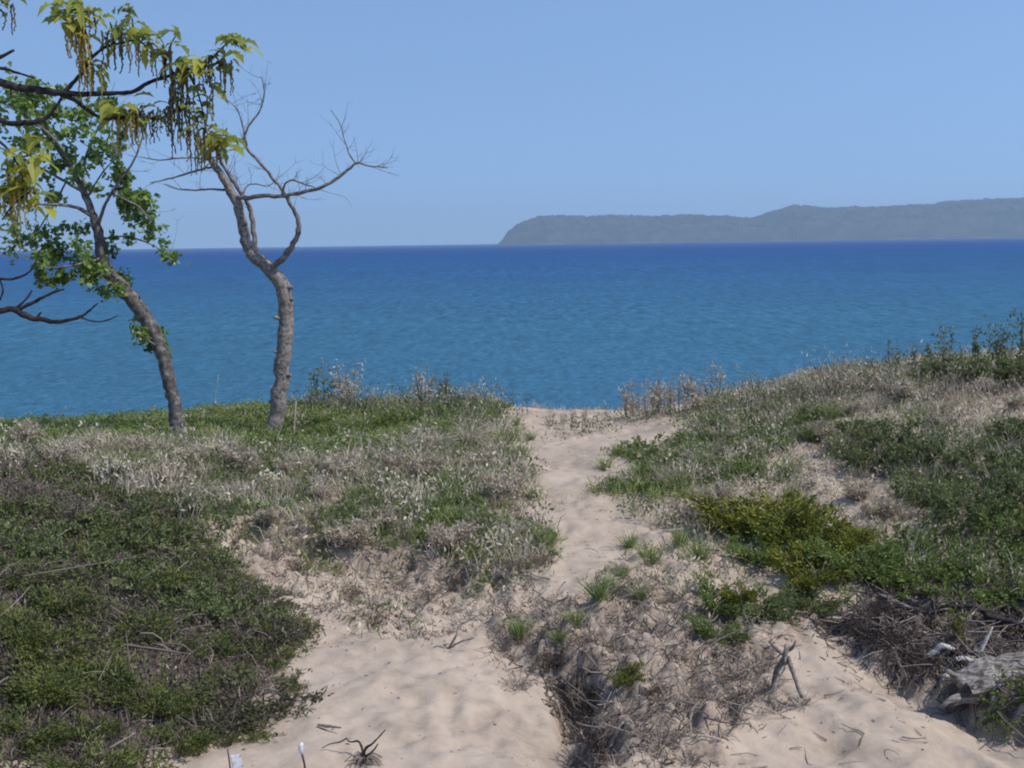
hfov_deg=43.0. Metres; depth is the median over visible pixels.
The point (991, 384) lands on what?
dry bush
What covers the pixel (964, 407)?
dry grass
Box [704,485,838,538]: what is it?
juniper
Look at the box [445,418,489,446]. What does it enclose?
dry grass tuft
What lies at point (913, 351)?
sapling
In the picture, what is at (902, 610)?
debris
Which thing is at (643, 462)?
bush
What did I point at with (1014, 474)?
bush
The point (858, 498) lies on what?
dry grass tuft
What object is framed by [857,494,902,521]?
dry bush
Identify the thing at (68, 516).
juniper
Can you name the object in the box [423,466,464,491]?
grass tuft
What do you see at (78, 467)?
juniper
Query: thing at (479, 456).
dry bush
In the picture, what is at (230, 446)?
dry grass tuft
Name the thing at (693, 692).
dead bush
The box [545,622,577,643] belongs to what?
grass tuft
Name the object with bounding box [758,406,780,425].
dry grass tuft
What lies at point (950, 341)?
sapling
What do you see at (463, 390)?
weed
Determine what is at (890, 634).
dead bush
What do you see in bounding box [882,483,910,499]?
dry bush
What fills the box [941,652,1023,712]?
log
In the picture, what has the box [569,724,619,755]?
dead bush
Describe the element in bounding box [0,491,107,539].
bush
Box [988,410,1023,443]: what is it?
bush
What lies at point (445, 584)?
dead bush
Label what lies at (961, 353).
sapling
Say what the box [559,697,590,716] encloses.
dead bush
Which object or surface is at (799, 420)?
grass tuft
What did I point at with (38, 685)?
juniper
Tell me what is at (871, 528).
dry grass tuft
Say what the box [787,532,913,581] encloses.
juniper
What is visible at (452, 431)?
grass tuft
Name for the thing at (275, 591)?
juniper
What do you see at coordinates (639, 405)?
weed
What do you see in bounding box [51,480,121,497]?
juniper
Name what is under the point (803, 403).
dry grass tuft
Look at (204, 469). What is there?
dry grass tuft
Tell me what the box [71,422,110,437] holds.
dry grass tuft
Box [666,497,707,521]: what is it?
dry bush
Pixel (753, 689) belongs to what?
dead bush
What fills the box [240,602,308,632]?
juniper
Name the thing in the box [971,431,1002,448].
grass tuft
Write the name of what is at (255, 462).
dry grass tuft
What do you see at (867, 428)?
bush
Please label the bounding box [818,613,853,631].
dead bush
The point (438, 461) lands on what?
dry bush
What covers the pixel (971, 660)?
driftwood stick
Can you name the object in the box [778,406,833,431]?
bush
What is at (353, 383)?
weed
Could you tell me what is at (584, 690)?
dead bush
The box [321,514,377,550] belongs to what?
dry bush
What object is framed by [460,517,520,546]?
bush
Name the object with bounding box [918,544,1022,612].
bush
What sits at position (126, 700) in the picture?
juniper
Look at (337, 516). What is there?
bush
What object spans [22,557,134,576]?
driftwood stick
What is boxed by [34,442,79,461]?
dry bush
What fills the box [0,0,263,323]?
oak tree
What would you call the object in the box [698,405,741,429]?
bush
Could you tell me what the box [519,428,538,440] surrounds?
grass tuft
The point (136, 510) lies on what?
bush
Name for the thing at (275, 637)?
juniper
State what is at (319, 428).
bush
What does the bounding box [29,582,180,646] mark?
juniper
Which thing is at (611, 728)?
dead bush
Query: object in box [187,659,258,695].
juniper
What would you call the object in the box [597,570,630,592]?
grass tuft
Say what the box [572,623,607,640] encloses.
dead bush
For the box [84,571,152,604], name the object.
juniper
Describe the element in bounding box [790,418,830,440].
grass tuft
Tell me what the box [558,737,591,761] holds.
dead bush
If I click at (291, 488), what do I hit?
dry grass tuft
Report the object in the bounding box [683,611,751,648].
juniper
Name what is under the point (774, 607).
juniper
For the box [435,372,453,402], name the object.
weed
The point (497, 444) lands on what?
dry grass tuft
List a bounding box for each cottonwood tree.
[0,61,189,433]
[125,58,399,434]
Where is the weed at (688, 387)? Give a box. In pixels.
[658,369,693,412]
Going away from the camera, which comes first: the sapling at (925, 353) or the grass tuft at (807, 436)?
the grass tuft at (807, 436)
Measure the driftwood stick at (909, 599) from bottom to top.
0.165 m
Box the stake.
[298,742,305,767]
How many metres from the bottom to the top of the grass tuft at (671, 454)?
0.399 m
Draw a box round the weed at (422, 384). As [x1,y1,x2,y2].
[411,364,440,408]
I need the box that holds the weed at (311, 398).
[305,383,321,408]
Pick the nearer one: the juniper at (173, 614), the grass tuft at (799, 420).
the juniper at (173, 614)
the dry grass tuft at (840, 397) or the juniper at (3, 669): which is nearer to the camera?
the juniper at (3, 669)
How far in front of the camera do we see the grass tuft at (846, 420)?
19.40 m
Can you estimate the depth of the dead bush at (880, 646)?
12.81 m
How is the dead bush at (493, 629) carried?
on the ground at (422, 710)
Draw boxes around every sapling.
[885,339,900,367]
[901,343,918,367]
[919,348,935,363]
[923,319,954,358]
[939,332,956,361]
[951,345,965,361]
[967,326,983,358]
[971,315,1006,362]
[991,331,1005,359]
[995,309,1023,359]
[998,340,1014,360]
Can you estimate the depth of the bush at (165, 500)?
16.10 m
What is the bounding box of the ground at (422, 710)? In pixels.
[0,360,1023,767]
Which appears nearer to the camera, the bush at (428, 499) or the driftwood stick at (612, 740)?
the driftwood stick at (612, 740)
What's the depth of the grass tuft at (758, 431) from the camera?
19.59 m
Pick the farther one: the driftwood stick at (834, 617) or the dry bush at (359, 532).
the dry bush at (359, 532)
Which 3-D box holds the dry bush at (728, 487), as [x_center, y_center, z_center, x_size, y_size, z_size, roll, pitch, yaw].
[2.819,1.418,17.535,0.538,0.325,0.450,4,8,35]
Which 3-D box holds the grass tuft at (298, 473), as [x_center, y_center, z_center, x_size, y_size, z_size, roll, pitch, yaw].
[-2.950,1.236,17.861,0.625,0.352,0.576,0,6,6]
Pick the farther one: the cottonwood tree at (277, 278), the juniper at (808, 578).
the cottonwood tree at (277, 278)
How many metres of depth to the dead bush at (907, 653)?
12.74 m
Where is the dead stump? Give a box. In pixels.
[768,640,802,704]
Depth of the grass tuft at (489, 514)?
16.73 m
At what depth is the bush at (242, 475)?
18.15 m
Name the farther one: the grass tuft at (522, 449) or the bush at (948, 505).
the grass tuft at (522, 449)
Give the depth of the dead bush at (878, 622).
13.68 m
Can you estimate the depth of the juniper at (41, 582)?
12.67 m
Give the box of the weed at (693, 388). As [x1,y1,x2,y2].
[677,367,702,409]
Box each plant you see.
[322,730,384,767]
[945,606,971,637]
[970,667,1023,744]
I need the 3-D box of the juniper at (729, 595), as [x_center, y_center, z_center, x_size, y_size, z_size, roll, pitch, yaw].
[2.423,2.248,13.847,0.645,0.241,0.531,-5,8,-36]
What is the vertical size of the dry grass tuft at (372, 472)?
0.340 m
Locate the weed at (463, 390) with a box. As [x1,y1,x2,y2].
[459,384,481,401]
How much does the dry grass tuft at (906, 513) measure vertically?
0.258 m
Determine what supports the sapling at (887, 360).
on the ground at (422, 710)
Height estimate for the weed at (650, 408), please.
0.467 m
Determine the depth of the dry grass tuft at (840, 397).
20.53 m
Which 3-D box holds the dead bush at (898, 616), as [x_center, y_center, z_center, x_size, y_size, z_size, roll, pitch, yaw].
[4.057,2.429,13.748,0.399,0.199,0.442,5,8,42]
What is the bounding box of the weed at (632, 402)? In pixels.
[623,396,637,415]
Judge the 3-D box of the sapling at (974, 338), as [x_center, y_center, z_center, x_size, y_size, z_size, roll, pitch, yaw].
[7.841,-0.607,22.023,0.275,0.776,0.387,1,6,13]
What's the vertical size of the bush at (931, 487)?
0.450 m
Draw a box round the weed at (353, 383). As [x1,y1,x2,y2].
[341,361,365,411]
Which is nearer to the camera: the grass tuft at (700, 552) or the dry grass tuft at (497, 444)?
the grass tuft at (700, 552)
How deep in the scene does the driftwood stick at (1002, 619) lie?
13.44 m
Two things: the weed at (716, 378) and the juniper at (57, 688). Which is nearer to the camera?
the juniper at (57, 688)
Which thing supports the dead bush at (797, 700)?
on the ground at (422, 710)
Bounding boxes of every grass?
[0,339,1023,766]
[0,350,1023,767]
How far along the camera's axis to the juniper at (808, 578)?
14.41 m
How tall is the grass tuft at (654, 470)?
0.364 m
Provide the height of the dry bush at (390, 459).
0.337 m
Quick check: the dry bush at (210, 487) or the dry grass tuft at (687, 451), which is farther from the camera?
the dry grass tuft at (687, 451)
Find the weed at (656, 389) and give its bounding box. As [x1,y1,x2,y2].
[644,368,668,411]
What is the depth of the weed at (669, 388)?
22.73 m
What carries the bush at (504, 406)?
on the ground at (422, 710)
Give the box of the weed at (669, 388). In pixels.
[659,379,678,415]
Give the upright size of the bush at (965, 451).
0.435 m
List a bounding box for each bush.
[0,457,80,485]
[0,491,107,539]
[0,519,75,571]
[0,527,107,565]
[5,419,48,445]
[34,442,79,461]
[40,462,139,490]
[56,540,172,594]
[72,500,196,552]
[76,433,104,452]
[104,557,233,613]
[120,433,160,454]
[122,512,255,581]
[125,490,201,518]
[138,456,194,487]
[149,569,279,624]
[172,441,207,463]
[183,588,299,626]
[196,460,257,484]
[196,483,233,499]
[218,444,261,469]
[218,490,299,510]
[241,434,303,446]
[251,504,285,525]
[253,546,286,560]
[269,480,336,501]
[272,455,307,476]
[280,548,318,570]
[285,413,341,426]
[301,423,363,438]
[303,499,357,542]
[304,480,338,499]
[312,435,382,454]
[318,454,363,479]
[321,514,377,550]
[325,564,346,574]
[327,579,372,601]
[335,498,382,519]
[344,414,396,429]
[346,604,393,625]
[353,437,389,453]
[359,500,400,529]
[360,477,418,504]
[362,408,426,427]
[373,449,406,470]
[389,579,414,590]
[405,490,451,505]
[407,581,450,601]
[410,451,449,479]
[414,514,474,542]
[424,516,482,552]
[433,397,480,409]
[436,575,468,590]
[439,482,499,506]
[449,396,514,411]
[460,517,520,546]
[463,447,496,470]
[477,470,530,500]
[483,622,512,634]
[489,632,532,651]
[498,517,532,538]
[498,670,542,691]
[503,556,537,569]
[518,640,568,667]
[529,553,563,565]
[531,645,577,668]
[547,674,580,691]
[556,690,605,723]
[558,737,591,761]
[559,684,591,706]
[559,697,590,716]
[560,675,604,695]
[562,658,595,677]
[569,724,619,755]
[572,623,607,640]
[572,715,610,740]
[593,714,642,737]
[600,431,664,460]
[604,469,675,493]
[616,696,662,720]
[628,711,690,748]
[630,453,688,473]
[659,427,712,446]
[660,455,735,485]
[660,643,704,662]
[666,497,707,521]
[671,745,709,767]
[674,675,723,702]
[691,395,712,408]
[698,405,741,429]
[701,477,742,501]
[705,655,750,680]
[711,429,723,436]
[711,446,765,479]
[716,673,774,702]
[739,648,780,673]
[744,427,795,443]
[747,396,777,410]
[752,673,788,691]
[755,689,793,714]
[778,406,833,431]
[779,688,819,707]
[801,417,836,440]
[815,370,838,383]
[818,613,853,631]
[827,437,903,471]
[833,413,931,451]
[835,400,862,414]
[836,603,881,625]
[837,621,869,635]
[840,617,888,639]
[841,512,942,582]
[842,478,876,499]
[853,534,991,605]
[853,631,902,652]
[854,610,893,626]
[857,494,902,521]
[859,375,880,388]
[862,596,902,614]
[865,622,904,640]
[876,429,949,463]
[877,607,912,621]
[880,380,917,400]
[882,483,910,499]
[887,645,924,664]
[888,475,977,509]
[888,626,922,640]
[889,633,915,646]
[902,359,951,381]
[902,636,932,653]
[903,655,939,675]
[908,519,996,571]
[908,645,957,666]
[917,440,981,469]
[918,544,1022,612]
[920,355,969,378]
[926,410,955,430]
[926,474,1013,526]
[927,533,1023,582]
[929,352,987,384]
[954,440,1023,476]
[957,353,1023,383]
[958,489,1023,542]
[964,548,1023,609]
[968,375,1002,394]
[983,535,1023,567]
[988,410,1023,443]
[988,418,1010,434]
[989,461,1023,499]
[990,355,1023,385]
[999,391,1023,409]
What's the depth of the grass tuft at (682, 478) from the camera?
17.85 m
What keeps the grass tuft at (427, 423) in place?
on the ground at (422, 710)
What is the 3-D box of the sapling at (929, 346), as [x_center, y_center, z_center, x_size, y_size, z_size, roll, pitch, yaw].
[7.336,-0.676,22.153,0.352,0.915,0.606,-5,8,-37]
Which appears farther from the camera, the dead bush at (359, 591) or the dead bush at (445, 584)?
the dead bush at (445, 584)
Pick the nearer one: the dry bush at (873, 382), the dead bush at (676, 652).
the dead bush at (676, 652)
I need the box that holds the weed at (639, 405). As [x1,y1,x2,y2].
[634,388,649,413]
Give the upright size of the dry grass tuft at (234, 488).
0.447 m
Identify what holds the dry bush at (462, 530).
on the ground at (422, 710)
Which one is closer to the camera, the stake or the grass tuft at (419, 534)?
the stake
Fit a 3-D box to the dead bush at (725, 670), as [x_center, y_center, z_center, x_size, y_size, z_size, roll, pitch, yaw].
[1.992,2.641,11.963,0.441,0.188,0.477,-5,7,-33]
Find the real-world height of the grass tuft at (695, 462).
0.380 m
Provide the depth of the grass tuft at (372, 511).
16.30 m
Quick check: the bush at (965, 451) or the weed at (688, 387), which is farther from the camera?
the weed at (688, 387)
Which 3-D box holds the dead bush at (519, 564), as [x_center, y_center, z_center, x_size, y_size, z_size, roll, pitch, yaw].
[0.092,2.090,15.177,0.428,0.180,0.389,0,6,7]
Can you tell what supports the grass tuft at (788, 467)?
on the ground at (422, 710)
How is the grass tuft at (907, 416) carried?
on the ground at (422, 710)
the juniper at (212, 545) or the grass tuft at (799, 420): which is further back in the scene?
the grass tuft at (799, 420)
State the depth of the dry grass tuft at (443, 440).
19.59 m
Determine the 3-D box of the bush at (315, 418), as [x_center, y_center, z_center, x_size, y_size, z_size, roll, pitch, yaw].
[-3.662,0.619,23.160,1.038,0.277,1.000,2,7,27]
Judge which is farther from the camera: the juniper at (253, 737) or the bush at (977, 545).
the bush at (977, 545)
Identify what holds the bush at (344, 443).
on the ground at (422, 710)
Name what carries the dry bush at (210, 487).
on the ground at (422, 710)
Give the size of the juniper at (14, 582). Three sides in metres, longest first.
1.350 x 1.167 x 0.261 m
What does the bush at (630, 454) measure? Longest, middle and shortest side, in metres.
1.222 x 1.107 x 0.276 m
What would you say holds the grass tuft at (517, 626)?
on the ground at (422, 710)
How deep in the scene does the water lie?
227.47 m
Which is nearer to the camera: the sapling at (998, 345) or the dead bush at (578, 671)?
the dead bush at (578, 671)
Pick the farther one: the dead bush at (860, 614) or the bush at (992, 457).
the bush at (992, 457)
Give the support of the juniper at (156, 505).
on the ground at (422, 710)
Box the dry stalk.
[294,405,295,434]
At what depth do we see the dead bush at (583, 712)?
11.71 m
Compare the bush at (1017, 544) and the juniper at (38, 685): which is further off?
the bush at (1017, 544)
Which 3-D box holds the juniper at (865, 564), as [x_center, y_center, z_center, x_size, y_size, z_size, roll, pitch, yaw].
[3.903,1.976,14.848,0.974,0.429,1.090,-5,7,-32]
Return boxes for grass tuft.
[36,432,81,452]
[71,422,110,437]
[86,430,134,455]
[138,436,171,456]
[190,457,215,480]
[200,434,245,461]
[217,467,260,496]
[243,451,269,471]
[265,471,315,497]
[275,463,314,482]
[279,445,318,467]
[292,491,329,519]
[312,468,342,487]
[319,440,365,464]
[339,484,359,498]
[355,462,375,480]
[355,497,396,525]
[368,481,409,504]
[386,449,433,478]
[397,499,417,514]
[403,424,461,446]
[405,522,438,540]
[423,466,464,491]
[424,417,442,427]
[427,490,457,508]
[437,499,484,525]
[440,420,473,437]
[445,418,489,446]
[463,411,501,427]
[475,508,499,518]
[478,430,513,452]
[483,461,511,476]
[485,423,526,445]
[499,611,543,641]
[500,436,539,460]
[501,512,523,527]
[503,412,528,425]
[513,479,553,500]
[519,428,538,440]
[528,521,566,546]
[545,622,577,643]
[558,605,593,625]
[572,566,628,601]
[590,453,618,470]
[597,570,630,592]
[602,473,624,490]
[604,559,639,577]
[607,438,629,455]
[611,527,647,548]
[619,457,656,480]
[620,573,665,600]
[629,535,672,565]
[640,458,666,480]
[641,459,685,484]
[656,444,687,463]
[661,466,706,490]
[666,520,702,546]
[672,532,722,560]
[673,443,705,460]
[680,481,717,498]
[681,437,703,448]
[687,447,726,468]
[701,437,736,455]
[722,385,755,404]
[728,433,742,448]
[738,434,765,450]
[746,428,771,440]
[751,456,772,470]
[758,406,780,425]
[762,382,795,394]
[769,431,803,451]
[777,461,800,476]
[789,409,808,425]
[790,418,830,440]
[791,395,820,414]
[811,396,850,420]
[823,392,860,403]
[824,434,850,449]
[838,412,859,427]
[840,479,885,500]
[843,472,861,484]
[845,376,859,390]
[854,518,891,533]
[856,389,896,412]
[864,409,894,429]
[871,488,914,516]
[895,407,927,422]
[895,504,915,520]
[896,369,930,390]
[916,381,941,400]
[921,393,957,413]
[947,392,974,404]
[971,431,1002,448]
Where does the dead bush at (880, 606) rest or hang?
on the ground at (422, 710)
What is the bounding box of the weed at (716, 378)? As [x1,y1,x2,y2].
[690,361,726,397]
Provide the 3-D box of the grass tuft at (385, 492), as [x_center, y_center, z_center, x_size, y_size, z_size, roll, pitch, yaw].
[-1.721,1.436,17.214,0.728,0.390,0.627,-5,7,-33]
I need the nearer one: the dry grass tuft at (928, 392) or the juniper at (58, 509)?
the juniper at (58, 509)
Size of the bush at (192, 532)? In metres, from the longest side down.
1.609 x 1.458 x 0.363 m
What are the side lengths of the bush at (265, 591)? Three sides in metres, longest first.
1.380 x 1.250 x 0.312 m
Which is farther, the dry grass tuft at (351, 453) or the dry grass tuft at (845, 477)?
the dry grass tuft at (351, 453)
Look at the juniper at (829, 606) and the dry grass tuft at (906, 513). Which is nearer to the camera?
the juniper at (829, 606)
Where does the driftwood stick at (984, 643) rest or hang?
on the ground at (422, 710)
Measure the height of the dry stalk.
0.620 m
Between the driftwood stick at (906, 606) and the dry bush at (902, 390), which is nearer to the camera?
the driftwood stick at (906, 606)
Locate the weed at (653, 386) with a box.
[648,382,666,411]
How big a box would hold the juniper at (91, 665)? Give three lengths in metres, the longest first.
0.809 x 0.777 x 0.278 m
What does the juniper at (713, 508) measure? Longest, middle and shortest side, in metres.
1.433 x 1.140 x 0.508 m
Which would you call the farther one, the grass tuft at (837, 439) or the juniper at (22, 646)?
the grass tuft at (837, 439)
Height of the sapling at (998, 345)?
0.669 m
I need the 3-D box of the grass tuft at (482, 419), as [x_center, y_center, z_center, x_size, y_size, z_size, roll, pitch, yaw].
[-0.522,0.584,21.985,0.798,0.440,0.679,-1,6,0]
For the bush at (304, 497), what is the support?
on the ground at (422, 710)
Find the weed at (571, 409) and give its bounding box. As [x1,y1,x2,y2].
[569,406,577,422]
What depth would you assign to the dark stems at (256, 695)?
12.66 m
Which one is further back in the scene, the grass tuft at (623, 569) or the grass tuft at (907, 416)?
the grass tuft at (907, 416)
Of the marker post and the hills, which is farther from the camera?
the hills
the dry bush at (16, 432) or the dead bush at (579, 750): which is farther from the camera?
the dry bush at (16, 432)
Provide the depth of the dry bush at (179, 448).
18.86 m
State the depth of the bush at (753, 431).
19.56 m
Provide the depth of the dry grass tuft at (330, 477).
17.70 m
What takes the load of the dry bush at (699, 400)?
on the ground at (422, 710)
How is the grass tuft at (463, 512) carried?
on the ground at (422, 710)
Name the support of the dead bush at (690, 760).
on the ground at (422, 710)
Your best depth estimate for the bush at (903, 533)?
15.21 m
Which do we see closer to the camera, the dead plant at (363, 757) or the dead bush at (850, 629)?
the dead plant at (363, 757)
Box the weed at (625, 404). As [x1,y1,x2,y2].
[617,375,642,417]
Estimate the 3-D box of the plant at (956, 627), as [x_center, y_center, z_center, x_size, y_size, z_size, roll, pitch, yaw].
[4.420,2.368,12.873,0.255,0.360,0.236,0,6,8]
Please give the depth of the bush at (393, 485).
17.52 m
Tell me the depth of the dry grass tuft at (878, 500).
16.23 m
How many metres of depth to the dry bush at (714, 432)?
19.93 m
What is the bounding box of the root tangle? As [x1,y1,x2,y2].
[201,512,1023,767]
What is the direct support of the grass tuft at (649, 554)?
on the ground at (422, 710)
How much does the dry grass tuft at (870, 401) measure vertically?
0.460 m
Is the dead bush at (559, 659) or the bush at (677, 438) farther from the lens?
the bush at (677, 438)
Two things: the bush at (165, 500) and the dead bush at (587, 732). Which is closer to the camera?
the dead bush at (587, 732)
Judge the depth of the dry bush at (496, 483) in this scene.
17.48 m
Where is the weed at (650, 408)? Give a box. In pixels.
[642,393,657,416]
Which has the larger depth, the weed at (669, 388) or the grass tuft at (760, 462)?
the weed at (669, 388)
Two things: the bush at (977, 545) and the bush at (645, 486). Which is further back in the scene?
the bush at (645, 486)
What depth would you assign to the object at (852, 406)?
19.97 m
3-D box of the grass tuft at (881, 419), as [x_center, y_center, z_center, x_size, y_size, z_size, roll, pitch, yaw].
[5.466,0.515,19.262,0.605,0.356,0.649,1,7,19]
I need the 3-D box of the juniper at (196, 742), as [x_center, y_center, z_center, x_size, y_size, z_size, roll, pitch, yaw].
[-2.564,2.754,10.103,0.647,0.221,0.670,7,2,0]
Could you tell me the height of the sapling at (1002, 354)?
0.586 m
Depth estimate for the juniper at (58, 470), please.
17.78 m
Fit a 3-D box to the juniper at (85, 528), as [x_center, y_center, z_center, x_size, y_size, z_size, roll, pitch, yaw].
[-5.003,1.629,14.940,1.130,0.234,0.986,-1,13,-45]
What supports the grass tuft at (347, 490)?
on the ground at (422, 710)
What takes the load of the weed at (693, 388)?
on the ground at (422, 710)
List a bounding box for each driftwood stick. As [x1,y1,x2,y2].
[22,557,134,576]
[119,644,190,654]
[317,724,341,727]
[605,721,623,751]
[826,612,852,619]
[879,594,947,613]
[905,597,961,609]
[926,643,958,658]
[940,603,1010,617]
[955,656,974,662]
[977,626,992,655]
[984,613,1023,627]
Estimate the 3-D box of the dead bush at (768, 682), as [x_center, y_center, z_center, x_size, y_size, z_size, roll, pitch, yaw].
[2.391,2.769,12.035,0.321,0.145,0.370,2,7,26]
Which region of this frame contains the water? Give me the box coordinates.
[0,237,1023,420]
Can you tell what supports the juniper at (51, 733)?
on the ground at (422, 710)
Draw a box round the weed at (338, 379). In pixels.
[321,357,349,401]
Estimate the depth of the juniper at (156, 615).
12.15 m
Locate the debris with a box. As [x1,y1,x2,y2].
[0,348,1023,767]
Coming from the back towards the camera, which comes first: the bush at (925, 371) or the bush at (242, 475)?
the bush at (925, 371)
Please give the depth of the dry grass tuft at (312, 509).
16.18 m
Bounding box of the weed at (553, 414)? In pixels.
[545,409,554,425]
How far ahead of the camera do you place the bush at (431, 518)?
16.33 m
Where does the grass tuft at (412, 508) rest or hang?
on the ground at (422, 710)
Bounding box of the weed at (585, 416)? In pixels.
[578,404,588,422]
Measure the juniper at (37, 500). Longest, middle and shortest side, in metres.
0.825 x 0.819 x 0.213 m
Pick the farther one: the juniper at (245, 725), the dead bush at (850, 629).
the dead bush at (850, 629)
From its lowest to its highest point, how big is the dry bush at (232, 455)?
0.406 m
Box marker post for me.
[227,749,242,767]
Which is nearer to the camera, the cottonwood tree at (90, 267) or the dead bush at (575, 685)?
the dead bush at (575, 685)
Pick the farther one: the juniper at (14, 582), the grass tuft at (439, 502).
the grass tuft at (439, 502)
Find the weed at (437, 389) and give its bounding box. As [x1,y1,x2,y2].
[434,378,446,397]
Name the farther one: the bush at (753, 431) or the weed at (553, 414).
the weed at (553, 414)
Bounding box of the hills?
[497,197,1023,244]
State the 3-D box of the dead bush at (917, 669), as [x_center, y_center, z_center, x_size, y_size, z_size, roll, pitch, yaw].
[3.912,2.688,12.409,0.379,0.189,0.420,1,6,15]
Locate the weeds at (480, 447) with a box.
[0,341,1023,767]
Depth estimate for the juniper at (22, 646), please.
11.20 m
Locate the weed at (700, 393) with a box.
[695,384,704,403]
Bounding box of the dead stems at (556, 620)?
[0,350,1023,767]
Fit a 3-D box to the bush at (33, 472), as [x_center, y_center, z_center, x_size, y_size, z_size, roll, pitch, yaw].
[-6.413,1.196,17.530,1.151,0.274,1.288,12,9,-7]
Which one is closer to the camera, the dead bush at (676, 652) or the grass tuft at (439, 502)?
the dead bush at (676, 652)
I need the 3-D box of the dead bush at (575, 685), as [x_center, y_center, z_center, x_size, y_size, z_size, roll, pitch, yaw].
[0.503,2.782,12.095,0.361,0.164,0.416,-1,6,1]
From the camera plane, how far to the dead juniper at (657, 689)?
11.47 m
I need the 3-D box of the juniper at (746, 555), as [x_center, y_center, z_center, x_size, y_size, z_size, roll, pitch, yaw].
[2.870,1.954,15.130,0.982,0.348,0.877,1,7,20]
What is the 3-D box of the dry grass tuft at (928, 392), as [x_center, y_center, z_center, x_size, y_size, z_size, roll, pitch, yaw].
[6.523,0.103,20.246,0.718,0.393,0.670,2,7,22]
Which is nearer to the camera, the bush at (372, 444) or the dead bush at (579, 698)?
the dead bush at (579, 698)
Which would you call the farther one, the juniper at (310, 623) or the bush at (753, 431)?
the bush at (753, 431)
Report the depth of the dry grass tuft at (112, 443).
19.77 m
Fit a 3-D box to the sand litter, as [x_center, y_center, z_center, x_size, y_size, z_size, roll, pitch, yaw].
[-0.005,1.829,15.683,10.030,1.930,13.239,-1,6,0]
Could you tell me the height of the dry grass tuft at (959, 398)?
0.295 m
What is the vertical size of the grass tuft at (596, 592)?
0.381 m
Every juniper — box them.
[0,492,37,515]
[0,497,45,508]
[0,513,40,541]
[0,551,70,592]
[0,559,99,590]
[0,599,38,630]
[0,603,130,675]
[0,606,68,647]
[0,637,77,686]
[0,660,81,709]
[0,699,78,757]
[3,659,97,714]
[5,487,116,522]
[9,500,76,511]
[17,727,179,767]
[19,576,107,619]
[20,509,115,538]
[22,455,108,483]
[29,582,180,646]
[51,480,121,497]
[53,454,142,478]
[54,520,171,554]
[54,711,126,738]
[56,650,147,694]
[61,541,107,558]
[81,670,217,719]
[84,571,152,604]
[89,510,190,544]
[97,481,173,502]
[97,606,176,647]
[101,494,158,510]
[105,599,196,632]
[125,555,199,593]
[129,677,198,720]
[131,495,235,517]
[139,716,222,756]
[158,693,280,741]
[173,535,237,563]
[175,661,333,730]
[177,630,246,659]
[184,551,270,586]
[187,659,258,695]
[193,599,324,657]
[212,718,286,748]
[220,576,308,611]
[232,638,314,673]
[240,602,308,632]
[244,611,324,636]
[271,671,310,696]
[606,661,649,687]
[625,678,670,696]
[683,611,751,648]
[684,491,792,537]
[688,567,756,618]
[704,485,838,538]
[714,579,761,604]
[717,531,795,568]
[722,578,807,626]
[742,501,855,549]
[765,538,863,593]
[769,582,855,618]
[785,515,879,556]
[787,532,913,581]
[832,535,902,578]
[846,540,930,591]
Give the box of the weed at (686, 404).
[680,391,695,414]
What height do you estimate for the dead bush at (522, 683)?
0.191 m
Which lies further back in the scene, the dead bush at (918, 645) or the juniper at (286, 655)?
the dead bush at (918, 645)
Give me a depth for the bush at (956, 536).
15.16 m
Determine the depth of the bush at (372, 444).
19.68 m
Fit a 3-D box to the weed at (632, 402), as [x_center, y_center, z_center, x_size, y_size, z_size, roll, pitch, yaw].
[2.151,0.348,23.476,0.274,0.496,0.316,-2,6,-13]
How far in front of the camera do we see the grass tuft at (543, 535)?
15.79 m
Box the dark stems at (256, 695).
[0,389,1023,767]
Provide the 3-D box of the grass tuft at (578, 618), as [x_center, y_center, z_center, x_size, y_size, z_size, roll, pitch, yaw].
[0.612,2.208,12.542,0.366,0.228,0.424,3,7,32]
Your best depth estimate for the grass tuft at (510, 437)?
20.67 m
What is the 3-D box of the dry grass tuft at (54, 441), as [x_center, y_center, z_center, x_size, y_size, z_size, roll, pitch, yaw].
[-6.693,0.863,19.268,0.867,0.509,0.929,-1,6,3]
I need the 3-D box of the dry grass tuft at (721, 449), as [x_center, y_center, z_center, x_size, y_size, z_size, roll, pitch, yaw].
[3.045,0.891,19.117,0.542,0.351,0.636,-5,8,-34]
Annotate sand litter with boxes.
[36,421,1016,767]
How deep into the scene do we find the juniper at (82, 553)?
13.99 m
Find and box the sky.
[0,0,1023,250]
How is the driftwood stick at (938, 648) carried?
on the ground at (422, 710)
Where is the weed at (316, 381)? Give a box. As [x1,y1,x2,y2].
[307,361,342,403]
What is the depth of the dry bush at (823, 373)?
22.06 m
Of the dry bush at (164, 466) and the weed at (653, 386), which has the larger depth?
the weed at (653, 386)
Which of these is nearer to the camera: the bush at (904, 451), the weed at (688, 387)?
the bush at (904, 451)
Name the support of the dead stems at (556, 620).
on the ground at (422, 710)
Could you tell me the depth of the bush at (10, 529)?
13.61 m
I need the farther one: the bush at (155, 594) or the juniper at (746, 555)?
the juniper at (746, 555)
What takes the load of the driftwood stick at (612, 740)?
on the ground at (422, 710)
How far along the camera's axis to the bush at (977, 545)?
14.76 m
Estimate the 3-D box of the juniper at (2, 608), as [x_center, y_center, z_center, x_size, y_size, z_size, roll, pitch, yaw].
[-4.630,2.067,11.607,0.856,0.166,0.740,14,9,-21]
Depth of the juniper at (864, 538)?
14.96 m
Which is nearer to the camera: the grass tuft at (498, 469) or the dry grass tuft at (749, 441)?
the grass tuft at (498, 469)
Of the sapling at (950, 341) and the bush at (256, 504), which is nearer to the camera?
the bush at (256, 504)
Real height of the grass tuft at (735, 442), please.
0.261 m

